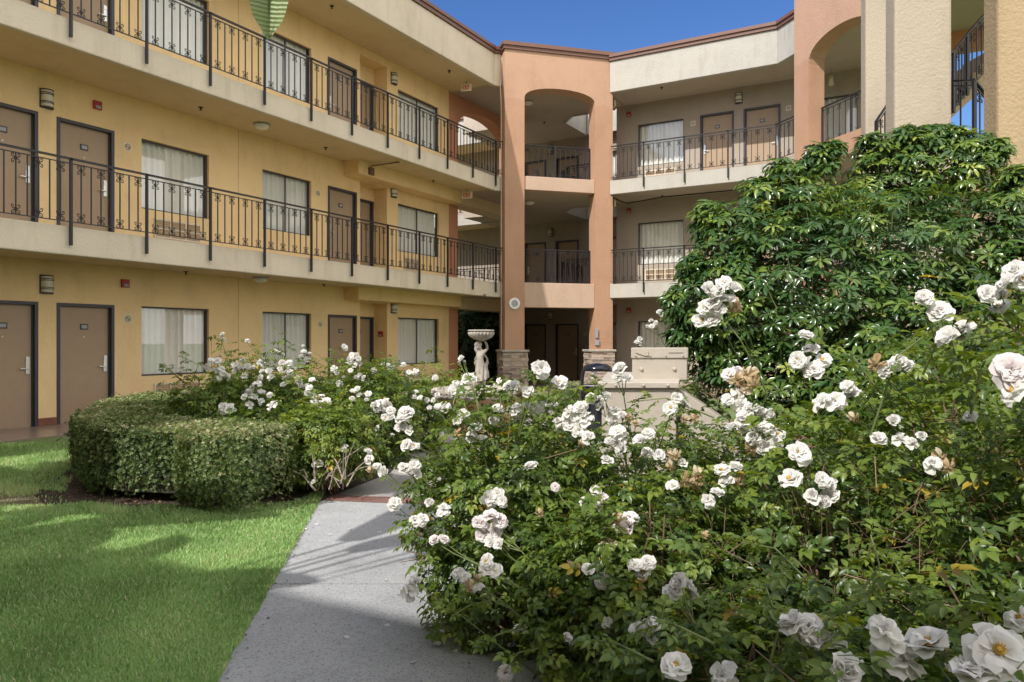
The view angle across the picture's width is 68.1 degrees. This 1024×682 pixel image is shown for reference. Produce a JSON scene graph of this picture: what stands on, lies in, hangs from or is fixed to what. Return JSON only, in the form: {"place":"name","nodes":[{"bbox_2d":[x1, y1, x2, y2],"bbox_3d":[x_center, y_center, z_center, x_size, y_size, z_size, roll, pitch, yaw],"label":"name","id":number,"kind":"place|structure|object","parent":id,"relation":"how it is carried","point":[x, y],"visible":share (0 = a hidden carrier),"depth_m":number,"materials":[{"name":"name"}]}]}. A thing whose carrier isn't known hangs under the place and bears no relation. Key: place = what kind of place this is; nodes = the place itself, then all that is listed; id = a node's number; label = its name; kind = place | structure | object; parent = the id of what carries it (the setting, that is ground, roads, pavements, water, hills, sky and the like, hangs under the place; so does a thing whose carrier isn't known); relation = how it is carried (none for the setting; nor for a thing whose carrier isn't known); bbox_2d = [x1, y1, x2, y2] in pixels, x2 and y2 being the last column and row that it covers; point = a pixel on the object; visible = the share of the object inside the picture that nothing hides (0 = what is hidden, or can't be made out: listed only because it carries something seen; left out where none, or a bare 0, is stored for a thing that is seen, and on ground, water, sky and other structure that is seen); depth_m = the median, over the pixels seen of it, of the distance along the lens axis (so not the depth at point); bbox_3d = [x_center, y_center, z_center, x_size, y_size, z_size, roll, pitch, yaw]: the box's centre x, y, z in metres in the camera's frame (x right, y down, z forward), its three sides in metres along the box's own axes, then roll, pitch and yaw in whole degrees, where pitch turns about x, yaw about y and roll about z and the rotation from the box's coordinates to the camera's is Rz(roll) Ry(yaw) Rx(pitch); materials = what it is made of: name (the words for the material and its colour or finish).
{"place":"outdoors","nodes":[
{"label":"outdoors","id":0,"kind":"place"},
{"bbox_2d":[0,424,70,442],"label":"walkway","id":1,"kind":"structure","parent":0,"point":[27,433],"depth_m":11.74,"materials":[{"name":"concrete"}]},
{"bbox_2d":[0,436,276,520],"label":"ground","id":2,"kind":"structure","parent":0,"point":[51,439],"depth_m":10.93,"materials":[{"name":"plant"}]},
{"bbox_2d":[0,480,41,496],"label":"grass tuft","id":3,"kind":"object","parent":2,"relation":"on","point":[15,490],"visible":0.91,"depth_m":7.05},
{"bbox_2d":[0,484,65,511],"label":"dry patch","id":4,"kind":"object","parent":2,"relation":"on","point":[30,501],"visible":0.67,"depth_m":6.71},
{"bbox_2d":[84,500,131,515],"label":"grass tuft","id":5,"kind":"object","parent":2,"relation":"on","point":[101,506],"visible":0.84,"depth_m":6.22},
{"bbox_2d":[0,441,327,681],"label":"grass","id":6,"kind":"structure","parent":2,"relation":"on","point":[155,593],"depth_m":4.42,"materials":[{"name":"plant"}]},
{"bbox_2d":[249,0,288,40],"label":"bird of paradise","id":7,"kind":"object","parent":2,"relation":"on","point":[268,15],"visible":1,"depth_m":2.57,"materials":[{"name":"green plant"}]},
{"bbox_2d":[6,448,401,517],"bbox_3d":[-3.291,1.418,9.710,4.241,0.001,7.072,0,0,6],"label":"soil bed","id":8,"kind":"object","parent":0,"point":[298,494],"visible":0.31,"depth_m":6.95,"materials":[{"name":"brown soil"}]},
{"bbox_2d":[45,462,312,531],"bbox_3d":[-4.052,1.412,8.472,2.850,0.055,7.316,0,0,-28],"label":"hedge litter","id":9,"kind":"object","parent":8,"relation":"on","point":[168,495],"visible":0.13,"depth_m":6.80,"materials":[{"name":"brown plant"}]},
{"bbox_2d":[63,386,301,510],"bbox_3d":[-3.978,1.027,9.352,2.526,0.815,6.476,0,0,-15],"label":"box hedge","id":10,"kind":"object","parent":8,"relation":"on","point":[125,443],"visible":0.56,"depth_m":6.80,"materials":[{"name":"green plant"}]},
{"bbox_2d":[150,332,262,419],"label":"rose bush","id":11,"kind":"object","parent":8,"relation":"on","point":[205,408],"visible":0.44,"depth_m":7.86,"materials":[{"name":"green plant"}]},
{"bbox_2d":[187,339,296,411],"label":"rose bush","id":12,"kind":"object","parent":8,"relation":"on","point":[226,364],"visible":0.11,"depth_m":9.59,"materials":[{"name":"green plant"}]},
{"bbox_2d":[203,327,339,422],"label":"rose bush","id":13,"kind":"object","parent":8,"relation":"on","point":[283,386],"visible":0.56,"depth_m":8.24,"materials":[{"name":"green plant"}]},
{"bbox_2d":[222,394,320,494],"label":"rose bush","id":14,"kind":"object","parent":8,"relation":"on","point":[272,404],"visible":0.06,"depth_m":7.28,"materials":[{"name":"green plant"}]},
{"bbox_2d":[266,389,398,495],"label":"rose bush","id":15,"kind":"object","parent":8,"relation":"on","point":[337,450],"visible":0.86,"depth_m":6.88,"materials":[{"name":"green plant"}]},
{"bbox_2d":[296,344,427,468],"bbox_3d":[-1.773,0.779,8.489,1.373,1.504,1.958,0,0,29],"label":"rose bush","id":16,"kind":"object","parent":8,"relation":"on","point":[381,401],"visible":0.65,"depth_m":8.53,"materials":[{"name":"green plant"}]},
{"bbox_2d":[319,351,418,429],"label":"rose bush","id":17,"kind":"object","parent":8,"relation":"on","point":[347,374],"visible":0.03,"depth_m":10.22,"materials":[{"name":"green plant"}]},
{"bbox_2d":[381,346,455,452],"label":"rose bush","id":18,"kind":"object","parent":8,"relation":"on","point":[429,411],"visible":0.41,"depth_m":9.71,"materials":[{"name":"green plant"}]},
{"bbox_2d":[275,500,459,583],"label":"path","id":19,"kind":"structure","parent":0,"point":[343,553],"depth_m":5.20,"materials":[{"name":"concrete"}]},
{"bbox_2d":[218,584,570,681],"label":"path","id":20,"kind":"structure","parent":0,"point":[300,633],"depth_m":3.57,"materials":[{"name":"concrete"}]},
{"bbox_2d":[9,378,983,660],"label":"ground","id":21,"kind":"structure","parent":0,"point":[715,404],"depth_m":15.36,"materials":[{"name":"soil"}]},
{"bbox_2d":[0,0,501,429],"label":"hotel wing","id":22,"kind":"structure","parent":21,"relation":"on","point":[72,343],"depth_m":15.45,"materials":[{"name":"paint"}]},
{"bbox_2d":[0,300,37,429],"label":"door","id":23,"kind":"structure","parent":22,"relation":"in","point":[18,319],"depth_m":12.40,"materials":[{"name":"brown paint"}]},
{"bbox_2d":[0,102,37,221],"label":"door","id":24,"kind":"structure","parent":22,"relation":"in","point":[18,125],"depth_m":12.42,"materials":[{"name":"brown paint"}]},
{"bbox_2d":[39,88,53,109],"bbox_3d":[-7.767,-4.060,12.689,0.122,0.320,0.220,0,0,29],"label":"wall lamp","id":25,"kind":"object","parent":22,"relation":"attached to","point":[46,98],"visible":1,"depth_m":12.63,"materials":[{"name":"glass"}]},
{"bbox_2d":[39,274,53,293],"bbox_3d":[-7.767,-0.950,12.689,0.122,0.320,0.220,0,0,29],"label":"wall lamp","id":26,"kind":"object","parent":22,"relation":"attached to","point":[46,284],"visible":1,"depth_m":12.63,"materials":[{"name":"glass"}]},
{"bbox_2d":[57,303,114,424],"bbox_3d":[-7.523,0.388,13.340,0.150,2.083,1.028,0,0,29],"label":"door","id":27,"kind":"structure","parent":22,"relation":"in","point":[85,332],"depth_m":13.35,"materials":[{"name":"brown paint"}]},
{"bbox_2d":[57,117,114,231],"bbox_3d":[-7.523,-2.772,13.340,0.150,2.083,1.028,0,0,29],"label":"door","id":28,"kind":"structure","parent":22,"relation":"in","point":[78,140],"depth_m":13.39,"materials":[{"name":"brown paint"}]},
{"bbox_2d":[57,0,114,35],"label":"door","id":29,"kind":"structure","parent":22,"relation":"in","point":[76,3],"depth_m":13.52,"materials":[{"name":"brown paint"}]},
{"bbox_2d":[141,306,206,375],"bbox_3d":[-6.717,0.004,14.965,0.168,1.358,1.549,0,0,29],"label":"window","id":30,"kind":"structure","parent":22,"relation":"in","point":[166,332],"depth_m":15.05,"materials":[{"name":"glass"}]},
{"bbox_2d":[141,139,206,218],"bbox_3d":[-6.720,-3.156,14.967,0.174,1.358,1.549,0,0,29],"label":"window","id":31,"kind":"structure","parent":22,"relation":"in","point":[157,159],"depth_m":15.06,"materials":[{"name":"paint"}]},
{"bbox_2d":[141,0,206,63],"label":"window","id":32,"kind":"structure","parent":22,"relation":"in","point":[201,3],"depth_m":15.07,"materials":[{"name":"glass"}]},
{"bbox_2d":[0,143,502,291],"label":"iron railing","id":33,"kind":"object","parent":22,"relation":"attached to","point":[71,164],"visible":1,"depth_m":13.96,"materials":[{"name":"metal"}]},
{"bbox_2d":[253,121,269,129],"bbox_3d":[-5.208,-4.462,15.761,0.340,0.115,0.340,0,0,29],"label":"ceiling light","id":34,"kind":"object","parent":22,"relation":"attached to","point":[259,125],"visible":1,"depth_m":15.66,"materials":[{"name":"glass"}]},
{"bbox_2d":[34,0,502,185],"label":"iron railing","id":35,"kind":"object","parent":22,"relation":"attached to","point":[147,43],"visible":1,"depth_m":15.20,"materials":[{"name":"metal"}]},
{"bbox_2d":[263,312,308,369],"bbox_3d":[-5.284,0.004,17.501,0.170,1.358,1.534,0,0,29],"label":"window","id":36,"kind":"structure","parent":22,"relation":"in","point":[293,324],"depth_m":17.60,"materials":[{"name":"glass"}]},
{"bbox_2d":[263,170,308,235],"bbox_3d":[-5.293,-3.156,17.507,0.191,1.358,1.534,0,0,29],"label":"window","id":37,"kind":"structure","parent":22,"relation":"in","point":[277,187],"depth_m":17.59,"materials":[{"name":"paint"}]},
{"bbox_2d":[263,33,308,101],"bbox_3d":[-5.304,-6.316,17.513,0.215,1.358,1.534,0,0,29],"label":"window","id":38,"kind":"structure","parent":22,"relation":"in","point":[275,37],"depth_m":17.60,"materials":[{"name":"glass"}]},
{"bbox_2d":[328,314,356,377],"bbox_3d":[-4.300,0.389,19.051,0.138,2.083,1.050,0,0,29],"label":"door","id":39,"kind":"structure","parent":22,"relation":"in","point":[342,329],"depth_m":19.07,"materials":[{"name":"brown paint"}]},
{"bbox_2d":[328,185,356,263],"bbox_3d":[-4.300,-2.772,19.051,0.138,2.083,1.050,0,0,29],"label":"door","id":40,"kind":"structure","parent":22,"relation":"in","point":[340,201],"depth_m":19.09,"materials":[{"name":"brown paint"}]},
{"bbox_2d":[328,57,356,124],"bbox_3d":[-4.300,-5.931,19.051,0.138,2.083,1.050,0,0,29],"label":"door","id":41,"kind":"structure","parent":22,"relation":"in","point":[332,62],"depth_m":19.07,"materials":[{"name":"brown paint"}]},
{"bbox_2d":[360,317,373,377],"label":"door","id":42,"kind":"structure","parent":22,"relation":"in","point":[366,323],"depth_m":20.61,"materials":[{"name":"brown paint"}]},
{"bbox_2d":[360,198,373,265],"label":"door","id":43,"kind":"structure","parent":22,"relation":"in","point":[366,206],"depth_m":20.64,"materials":[{"name":"brown paint"}]},
{"bbox_2d":[360,82,373,130],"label":"door","id":44,"kind":"structure","parent":22,"relation":"in","point":[368,89],"depth_m":20.64,"materials":[{"name":"brown paint"}]},
{"bbox_2d":[398,318,436,363],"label":"window","id":45,"kind":"structure","parent":22,"relation":"in","point":[416,336],"depth_m":21.92,"materials":[{"name":"glass"}]},
{"bbox_2d":[398,204,436,256],"bbox_3d":[-2.820,-3.156,21.906,0.217,1.358,2.005,0,0,29],"label":"window","id":46,"kind":"structure","parent":22,"relation":"in","point":[408,217],"depth_m":21.99,"materials":[{"name":"glass"}]},
{"bbox_2d":[398,90,436,149],"bbox_3d":[-2.822,-6.316,21.907,0.222,1.358,2.005,0,0,29],"label":"window","id":47,"kind":"structure","parent":22,"relation":"in","point":[409,98],"depth_m":21.92,"materials":[{"name":"glass"}]},
{"bbox_2d":[434,116,616,378],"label":"hotel wing","id":48,"kind":"structure","parent":21,"relation":"on","point":[558,342],"depth_m":29.06,"materials":[{"name":"paint"}]},
{"bbox_2d":[525,324,545,376],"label":"door","id":49,"kind":"structure","parent":48,"relation":"in","point":[535,340],"depth_m":29.43,"materials":[{"name":"brown paint"}]},
{"bbox_2d":[525,242,545,282],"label":"door","id":50,"kind":"structure","parent":48,"relation":"in","point":[538,245],"depth_m":29.41,"materials":[{"name":"brown paint"}]},
{"bbox_2d":[525,160,545,176],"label":"door","id":51,"kind":"structure","parent":48,"relation":"in","point":[542,163],"depth_m":29.39,"materials":[{"name":"brown paint"}]},
{"bbox_2d":[555,324,578,378],"bbox_3d":[2.105,0.388,28.731,0.964,2.083,0.150,0,0,29],"label":"door","id":52,"kind":"structure","parent":48,"relation":"in","point":[566,335],"depth_m":28.76,"materials":[{"name":"brown paint"}]},
{"bbox_2d":[555,239,578,283],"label":"door","id":53,"kind":"structure","parent":48,"relation":"in","point":[566,244],"depth_m":28.76,"materials":[{"name":"brown paint"}]},
{"bbox_2d":[556,155,578,178],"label":"door","id":54,"kind":"structure","parent":48,"relation":"in","point":[572,157],"depth_m":28.73,"materials":[{"name":"brown paint"}]},
{"bbox_2d":[613,323,616,363],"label":"window","id":55,"kind":"structure","parent":48,"relation":"in","point":[614,324],"depth_m":27.93,"materials":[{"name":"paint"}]},
{"bbox_2d":[613,237,616,283],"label":"window","id":56,"kind":"structure","parent":48,"relation":"in","point":[614,238],"depth_m":27.94,"materials":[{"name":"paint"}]},
{"bbox_2d":[609,9,860,386],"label":"hotel wing","id":57,"kind":"structure","parent":21,"relation":"on","point":[702,80],"depth_m":22.84,"materials":[{"name":"paint"}]},
{"bbox_2d":[639,321,682,346],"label":"window","id":58,"kind":"structure","parent":57,"relation":"in","point":[649,339],"depth_m":24.37,"materials":[{"name":"glass"}]},
{"bbox_2d":[639,220,683,264],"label":"window","id":59,"kind":"structure","parent":57,"relation":"in","point":[664,233],"depth_m":24.20,"materials":[{"name":"glass"}]},
{"bbox_2d":[639,119,683,166],"bbox_3d":[4.785,-6.285,24.184,1.541,1.390,0.193,0,0,29],"label":"window","id":60,"kind":"structure","parent":57,"relation":"in","point":[675,128],"depth_m":24.18,"materials":[{"name":"glass"}]},
{"bbox_2d":[613,190,735,203],"bbox_3d":[4.970,-4.393,23.326,3.668,0.245,0.657,0,0,14],"label":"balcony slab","id":61,"kind":"object","parent":57,"relation":"attached to","point":[674,196],"visible":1,"depth_m":23.44,"materials":[{"name":"beige concrete"}]},
{"bbox_2d":[611,243,784,291],"bbox_3d":[5.487,-2.114,21.634,5.703,1.328,0.699,0,0,37],"label":"iron railing","id":62,"kind":"object","parent":57,"relation":"attached to","point":[639,255],"visible":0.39,"depth_m":22.57,"materials":[{"name":"metal"}]},
{"bbox_2d":[611,116,793,186],"bbox_3d":[5.487,-5.274,21.634,5.703,1.328,0.699,0,0,37],"label":"iron railing","id":63,"kind":"object","parent":57,"relation":"attached to","point":[689,139],"visible":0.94,"depth_m":21.59,"materials":[{"name":"metal"}]},
{"bbox_2d":[700,110,733,170],"bbox_3d":[6.290,-5.931,23.212,1.035,2.083,0.138,0,0,29],"label":"door","id":64,"kind":"structure","parent":57,"relation":"in","point":[721,121],"depth_m":23.23,"materials":[{"name":"brown paint"}]},
{"bbox_2d":[744,103,780,165],"bbox_3d":[7.451,-5.931,22.555,1.065,2.083,0.138,0,0,29],"label":"door","id":65,"kind":"structure","parent":57,"relation":"in","point":[769,114],"depth_m":22.57,"materials":[{"name":"brown paint"}]},
{"bbox_2d":[824,93,857,140],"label":"window","id":66,"kind":"structure","parent":57,"relation":"in","point":[827,101],"depth_m":21.64,"materials":[{"name":"glass"}]},
{"bbox_2d":[861,0,1023,459],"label":"stair tower","id":67,"kind":"structure","parent":21,"relation":"on","point":[908,47],"depth_m":9.93,"materials":[{"name":"beige paint"}]},
{"bbox_2d":[874,105,885,171],"bbox_3d":[6.382,-3.585,12.750,0.752,1.872,0.048,0,0,-25],"label":"iron railing","id":68,"kind":"object","parent":67,"relation":"attached to","point":[876,122],"visible":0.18,"depth_m":12.64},
{"bbox_2d":[951,13,983,112],"bbox_3d":[7.549,-4.741,12.471,1.851,2.704,0.094,0,0,-16],"label":"iron railing","id":69,"kind":"object","parent":67,"relation":"attached to","point":[966,53],"visible":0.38,"depth_m":12.43,"materials":[{"name":"metal"}]},
{"bbox_2d":[951,78,983,134],"bbox_3d":[6.685,-3.152,11.150,0.663,1.684,1.066,0,0,-10],"label":"iron railing","id":70,"kind":"object","parent":67,"relation":"attached to","point":[976,85],"visible":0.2,"depth_m":10.64,"materials":[{"name":"metal"}]},
{"bbox_2d":[335,409,791,496],"bbox_3d":[-0.470,1.428,11.500,9.240,0.001,9.240,0,0,29],"label":"plaza ring","id":71,"kind":"object","parent":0,"point":[375,487],"visible":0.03,"depth_m":7.64,"materials":[{"name":"concrete"}]},
{"bbox_2d":[234,376,441,402],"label":"box hedge","id":72,"kind":"object","parent":71,"relation":"on","point":[352,386],"visible":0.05,"depth_m":14.02,"materials":[{"name":"green plant"}]},
{"bbox_2d":[413,362,501,427],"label":"rose bush","id":73,"kind":"object","parent":71,"relation":"on","point":[449,382],"visible":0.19,"depth_m":12.43,"materials":[{"name":"green plant"}]},
{"bbox_2d":[431,330,523,438],"bbox_3d":[-0.470,0.630,11.500,1.516,1.600,1.516,0,0,29],"label":"fountain","id":74,"kind":"object","parent":71,"relation":"on","point":[481,368],"visible":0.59,"depth_m":11.39,"materials":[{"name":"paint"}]},
{"bbox_2d":[323,407,823,503],"bbox_3d":[-0.470,1.426,11.500,9.720,0.001,9.720,0,0,29],"label":"brick band","id":75,"kind":"object","parent":71,"relation":"on","point":[359,498],"visible":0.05,"depth_m":6.86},
{"bbox_2d":[580,363,612,440],"bbox_3d":[1.239,0.875,11.000,0.520,1.110,0.520,0,0,29],"label":"trash can","id":76,"kind":"object","parent":71,"relation":"on","point":[598,367],"visible":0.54,"depth_m":10.80,"materials":[{"name":"black plastic"}]},
{"bbox_2d":[544,380,707,415],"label":"box hedge","id":77,"kind":"object","parent":71,"relation":"on","point":[576,384],"visible":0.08,"depth_m":13.27,"materials":[{"name":"green plant"}]},
{"bbox_2d":[458,376,850,400],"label":"plaza","id":78,"kind":"structure","parent":0,"point":[538,383],"depth_m":24.70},
{"bbox_2d":[458,311,498,377],"bbox_3d":[-1.262,-0.107,28.880,2.358,3.221,2.422,0,0,29],"label":"tree","id":79,"kind":"object","parent":78,"relation":"on","point":[474,320],"visible":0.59,"depth_m":28.17,"materials":[{"name":"green plant"}]},
{"bbox_2d":[490,313,526,377],"bbox_3d":[-0.325,0.116,28.905,1.878,2.839,1.853,0,0,29],"label":"tree","id":80,"kind":"object","parent":78,"relation":"on","point":[496,343],"visible":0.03,"depth_m":28.33,"materials":[{"name":"green plant"}]},
{"bbox_2d":[449,40,623,385],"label":"corner tower","id":81,"kind":"structure","parent":78,"relation":"on","point":[566,90],"depth_m":23.10,"materials":[{"name":"paint"}]},
{"bbox_2d":[499,54,501,348],"bbox_3d":[-0.351,-4.221,22.538,0.104,8.901,0.078,0,0,29],"label":"drainpipe","id":82,"kind":"object","parent":81,"relation":"attached to","point":[501,202],"visible":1,"depth_m":22.52,"materials":[{"name":"metal"}]},
{"bbox_2d":[524,249,590,283],"bbox_3d":[1.342,-2.274,23.147,2.264,1.028,0.048,0,0,-16],"label":"iron railing","id":83,"kind":"object","parent":81,"relation":"attached to","point":[549,277],"visible":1,"depth_m":23.15,"materials":[{"name":"metal"}]},
{"bbox_2d":[524,144,590,179],"bbox_3d":[1.342,-5.434,23.147,2.264,1.028,0.048,0,0,-16],"label":"iron railing","id":84,"kind":"object","parent":81,"relation":"attached to","point":[560,153],"visible":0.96,"depth_m":23.15,"materials":[{"name":"metal"}]},
{"bbox_2d":[561,258,588,283],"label":"iron railing","id":85,"kind":"object","parent":81,"relation":"on","point":[568,266],"visible":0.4,"depth_m":26.38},
{"bbox_2d":[561,164,588,179],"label":"iron railing","id":86,"kind":"object","parent":81,"relation":"on","point":[567,173],"visible":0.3,"depth_m":25.61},
{"bbox_2d":[794,0,860,386],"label":"corner tower","id":87,"kind":"structure","parent":78,"relation":"on","point":[821,27],"depth_m":19.23,"materials":[{"name":"paint"}]},
{"bbox_2d":[821,90,860,142],"bbox_3d":[8.203,-5.434,18.211,0.048,1.028,2.294,0,0,-16],"label":"iron railing","id":88,"kind":"object","parent":87,"relation":"attached to","point":[839,108],"visible":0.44,"depth_m":18.67,"materials":[{"name":"metal"}]},
{"bbox_2d":[428,0,983,162],"label":"sky","id":89,"kind":"structure","parent":0,"point":[616,26],"materials":[{"name":"blue"}]},
{"bbox_2d":[584,457,1023,645],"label":"soil bed","id":90,"kind":"object","parent":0,"point":[750,518],"depth_m":6.59,"materials":[{"name":"brown soil"}]},
{"bbox_2d":[365,355,600,663],"bbox_3d":[-0.111,0.788,3.722,1.163,1.441,1.118,0,0,11],"label":"rose bush","id":91,"kind":"object","parent":90,"relation":"on","point":[527,477],"visible":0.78,"depth_m":3.50,"materials":[{"name":"green plant"}]},
{"bbox_2d":[432,369,617,595],"bbox_3d":[0.067,0.839,4.574,1.089,1.353,1.111,0,0,16],"label":"rose bush","id":92,"kind":"object","parent":90,"relation":"on","point":[540,431],"visible":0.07,"depth_m":4.41,"materials":[{"name":"green plant"}]},
{"bbox_2d":[400,436,771,681],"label":"rose bush","id":93,"kind":"object","parent":90,"relation":"on","point":[602,589],"visible":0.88,"depth_m":2.87,"materials":[{"name":"green plant"}]},
{"bbox_2d":[509,362,753,608],"bbox_3d":[0.540,0.803,3.836,1.247,1.420,1.540,0,0,29],"label":"rose bush","id":94,"kind":"object","parent":90,"relation":"on","point":[617,440],"visible":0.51,"depth_m":3.59,"materials":[{"name":"green plant"}]},
{"bbox_2d":[597,347,728,511],"bbox_3d":[1.254,0.743,6.311,1.153,1.375,0.658,0,0,0],"label":"utility cabinet","id":95,"kind":"object","parent":90,"relation":"on","point":[659,372],"visible":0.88,"depth_m":6.12,"materials":[{"name":"paint"}]},
{"bbox_2d":[634,309,735,477],"bbox_3d":[1.721,0.619,7.447,1.014,1.852,1.380,0,0,10],"label":"rose bush","id":96,"kind":"object","parent":90,"relation":"on","point":[696,392],"visible":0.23,"depth_m":7.37,"materials":[{"name":"green plant"}]},
{"bbox_2d":[574,552,879,681],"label":"rose bush","id":97,"kind":"object","parent":90,"relation":"on","point":[673,663],"visible":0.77,"depth_m":2.23,"materials":[{"name":"green plant"}]},
{"bbox_2d":[664,275,913,618],"bbox_3d":[1.252,0.619,3.889,1.734,1.774,1.297,0,0,-31],"label":"rose bush","id":98,"kind":"object","parent":90,"relation":"on","point":[714,306],"visible":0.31,"depth_m":3.50,"materials":[{"name":"green plant"}]},
{"bbox_2d":[637,457,1011,631],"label":"dry twigs","id":99,"kind":"object","parent":90,"relation":"on","point":[909,560],"visible":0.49,"depth_m":2.54,"materials":[{"name":"brown plant"}]},
{"bbox_2d":[647,399,1021,679],"bbox_3d":[1.219,0.871,2.994,1.361,1.329,1.281,0,0,8],"label":"rose bush","id":100,"kind":"object","parent":90,"relation":"on","point":[788,475],"visible":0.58,"depth_m":2.79,"materials":[{"name":"green plant"}]},
{"bbox_2d":[712,579,962,681],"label":"rose bush","id":101,"kind":"object","parent":90,"relation":"on","point":[887,653],"visible":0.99,"depth_m":1.72,"materials":[{"name":"green plant"}]},
{"bbox_2d":[656,123,1023,490],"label":"umbrella tree","id":102,"kind":"object","parent":90,"relation":"on","point":[821,225],"visible":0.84,"depth_m":6.44,"materials":[{"name":"green plant"}]},
{"bbox_2d":[718,498,1023,681],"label":"rose bush","id":103,"kind":"object","parent":90,"relation":"on","point":[924,592],"visible":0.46,"depth_m":2.12,"materials":[{"name":"green plant"}]},
{"bbox_2d":[788,262,1023,602],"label":"rose bush","id":104,"kind":"object","parent":90,"relation":"on","point":[933,462],"visible":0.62,"depth_m":2.95,"materials":[{"name":"green plant"}]},
{"bbox_2d":[823,300,1023,534],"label":"rose bush","id":105,"kind":"object","parent":90,"relation":"on","point":[914,386],"visible":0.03,"depth_m":4.60,"materials":[{"name":"green plant"}]},
{"bbox_2d":[897,259,1023,681],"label":"rose bush","id":106,"kind":"object","parent":90,"relation":"on","point":[1004,367],"visible":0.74,"depth_m":2.35,"materials":[{"name":"green plant"}]},
{"bbox_2d":[903,572,1023,681],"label":"rose bush","id":107,"kind":"object","parent":90,"relation":"on","point":[992,651],"visible":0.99,"depth_m":1.62,"materials":[{"name":"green plant"}]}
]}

